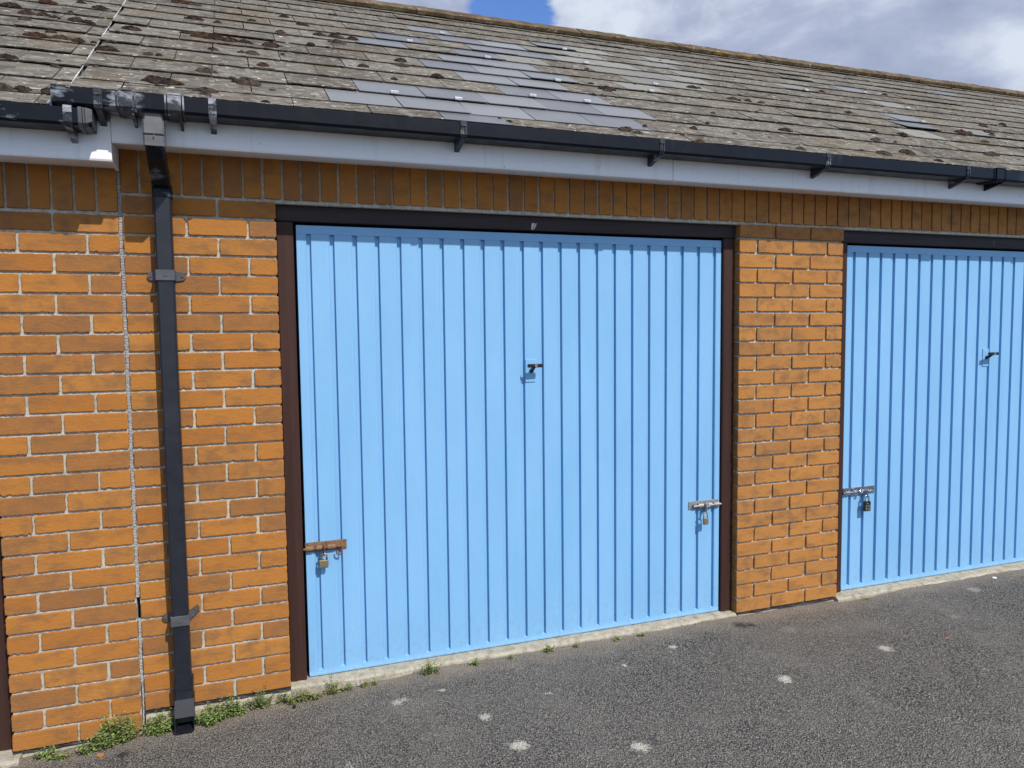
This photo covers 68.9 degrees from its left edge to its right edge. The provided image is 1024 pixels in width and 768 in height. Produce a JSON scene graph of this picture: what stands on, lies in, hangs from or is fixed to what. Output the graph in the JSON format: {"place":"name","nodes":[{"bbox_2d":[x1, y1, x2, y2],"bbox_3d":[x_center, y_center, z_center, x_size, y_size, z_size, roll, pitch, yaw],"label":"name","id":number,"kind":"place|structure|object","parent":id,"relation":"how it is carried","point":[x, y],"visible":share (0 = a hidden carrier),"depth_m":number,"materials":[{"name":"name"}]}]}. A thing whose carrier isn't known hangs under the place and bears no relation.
{"place":"outdoors","nodes":[
{"label":"outdoors","id":0,"kind":"place"},
{"bbox_2d":[8,569,1023,767],"bbox_3d":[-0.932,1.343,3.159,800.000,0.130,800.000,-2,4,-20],"label":"ground","id":1,"kind":"structure","parent":0,"point":[896,679],"depth_m":3.02,"materials":[{"name":"grey asphalt"}]},
{"bbox_2d":[33,745,58,761],"bbox_3d":[-1.757,1.389,2.815,0.091,0.047,0.053,-2,4,-20],"label":"weed","id":2,"kind":"object","parent":1,"relation":"on","point":[41,757],"visible":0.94,"depth_m":2.81,"materials":[{"name":"green plant"}]},
{"bbox_2d":[46,752,71,761],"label":"weed","id":3,"kind":"object","parent":1,"relation":"on","point":[61,756],"visible":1,"depth_m":2.80,"materials":[{"name":"green plant"}]},
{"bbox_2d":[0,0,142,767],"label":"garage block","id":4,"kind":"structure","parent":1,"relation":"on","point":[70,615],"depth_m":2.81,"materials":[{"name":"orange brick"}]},
{"bbox_2d":[76,738,104,755],"bbox_3d":[-1.597,1.375,2.836,0.108,0.061,0.057,-2,4,-20],"label":"weed","id":5,"kind":"object","parent":1,"relation":"on","point":[90,749],"visible":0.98,"depth_m":2.83,"materials":[{"name":"green plant"}]},
{"bbox_2d":[87,711,142,749],"bbox_3d":[-1.532,1.326,2.884,0.195,0.140,0.118,-2,4,-20],"label":"weed","id":6,"kind":"object","parent":1,"relation":"on","point":[110,738],"visible":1,"depth_m":2.88,"materials":[{"name":"green plant"}]},
{"bbox_2d":[136,707,177,736],"bbox_3d":[-1.392,1.326,2.942,0.132,0.111,0.114,0,4,7],"label":"weed","id":7,"kind":"object","parent":1,"relation":"on","point":[159,727],"visible":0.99,"depth_m":2.93,"materials":[{"name":"green plant"}]},
{"bbox_2d":[191,701,232,726],"bbox_3d":[-1.207,1.322,3.000,0.112,0.092,0.135,2,5,34],"label":"weed","id":8,"kind":"object","parent":1,"relation":"on","point":[214,717],"visible":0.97,"depth_m":3.00,"materials":[{"name":"green plant"}]},
{"bbox_2d":[219,694,249,716],"bbox_3d":[-1.126,1.303,3.047,0.127,0.108,0.063,-2,4,-20],"label":"weed","id":9,"kind":"object","parent":1,"relation":"on","point":[235,711],"visible":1,"depth_m":3.04,"materials":[{"name":"green plant"}]},
{"bbox_2d":[247,683,273,709],"bbox_3d":[-1.040,1.290,3.091,0.119,0.113,0.057,-2,4,-20],"label":"weed","id":10,"kind":"object","parent":1,"relation":"on","point":[259,702],"visible":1,"depth_m":3.09,"materials":[{"name":"green plant"}]},
{"bbox_2d":[277,691,287,704],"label":"weed","id":11,"kind":"object","parent":1,"relation":"on","point":[282,699],"visible":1,"depth_m":3.12,"materials":[{"name":"green plant"}]},
{"bbox_2d":[287,686,306,704],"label":"weed","id":12,"kind":"object","parent":1,"relation":"on","point":[299,699],"visible":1,"depth_m":3.12,"materials":[{"name":"green plant"}]},
{"bbox_2d":[304,691,321,700],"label":"weed","id":13,"kind":"object","parent":1,"relation":"on","point":[309,696],"visible":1,"depth_m":3.14,"materials":[{"name":"green plant"}]},
{"bbox_2d":[323,674,340,695],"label":"weed","id":14,"kind":"object","parent":1,"relation":"on","point":[331,690],"visible":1,"depth_m":3.17,"materials":[{"name":"green plant"}]},
{"bbox_2d":[340,682,353,692],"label":"weed","id":15,"kind":"object","parent":1,"relation":"on","point":[350,686],"visible":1,"depth_m":3.19,"materials":[{"name":"green plant"}]},
{"bbox_2d":[359,678,370,687],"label":"weed","id":16,"kind":"object","parent":1,"relation":"on","point":[361,684],"visible":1,"depth_m":3.22,"materials":[{"name":"green plant"}]},
{"bbox_2d":[419,659,443,674],"bbox_3d":[-0.358,1.251,3.308,0.116,0.071,0.056,-2,4,-20],"label":"weed","id":17,"kind":"object","parent":1,"relation":"on","point":[429,669],"visible":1,"depth_m":3.30,"materials":[{"name":"green plant"}]},
{"bbox_2d":[469,658,480,665],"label":"weed","id":18,"kind":"object","parent":1,"relation":"on","point":[475,662],"visible":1,"depth_m":3.38,"materials":[{"name":"green plant"}]},
{"bbox_2d":[47,0,1023,729],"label":"garage block","id":19,"kind":"structure","parent":1,"relation":"on","point":[467,374],"depth_m":3.55,"materials":[{"name":"orange brick"}]},
{"bbox_2d":[142,112,199,733],"bbox_3d":[-1.284,0.202,2.809,0.136,2.323,0.273,-2,4,-20],"label":"downpipe","id":20,"kind":"object","parent":19,"relation":"attached to","point":[165,275],"visible":1,"depth_m":2.88,"materials":[{"name":"plastic"}]},
{"bbox_2d":[319,553,328,567],"bbox_3d":[-0.806,0.754,3.195,0.041,0.065,0.014,-2,4,-20],"label":"padlock","id":21,"kind":"object","parent":19,"relation":"hanging from","point":[323,563],"visible":1,"depth_m":3.19,"materials":[{"name":"gold metal"}]},
{"bbox_2d":[294,225,720,676],"bbox_3d":[0.097,0.269,3.510,2.106,1.936,0.092,-2,4,-20],"label":"garage door","id":22,"kind":"structure","parent":19,"relation":"in","point":[507,438],"depth_m":3.47,"materials":[{"name":"blue paint"}]},
{"bbox_2d":[0,0,1019,161],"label":"moss","id":23,"kind":"object","parent":19,"relation":"on","point":[207,91],"visible":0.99,"depth_m":3.60,"materials":[{"name":"plant"}]},
{"bbox_2d":[703,512,707,524],"bbox_3d":[0.996,0.690,3.842,0.030,0.067,0.012,-2,4,-20],"label":"padlock","id":24,"kind":"object","parent":19,"relation":"hanging from","point":[705,521],"visible":1,"depth_m":3.84,"materials":[{"name":"gold metal"}]},
{"bbox_2d":[863,495,870,511],"bbox_3d":[2.001,0.670,4.209,0.044,0.093,0.019,-2,4,-20],"label":"padlock","id":25,"kind":"object","parent":19,"relation":"hanging from","point":[866,505],"visible":1,"depth_m":4.20,"materials":[{"name":"black metal"}]},
{"bbox_2d":[840,245,1023,589],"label":"garage door","id":26,"kind":"structure","parent":19,"relation":"in","point":[934,387],"depth_m":4.38,"materials":[{"name":"blue paint"}]},
{"bbox_2d":[544,645,555,652],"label":"weed","id":27,"kind":"object","parent":1,"relation":"on","point":[548,650],"visible":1,"depth_m":3.50,"materials":[{"name":"green plant"}]}
]}

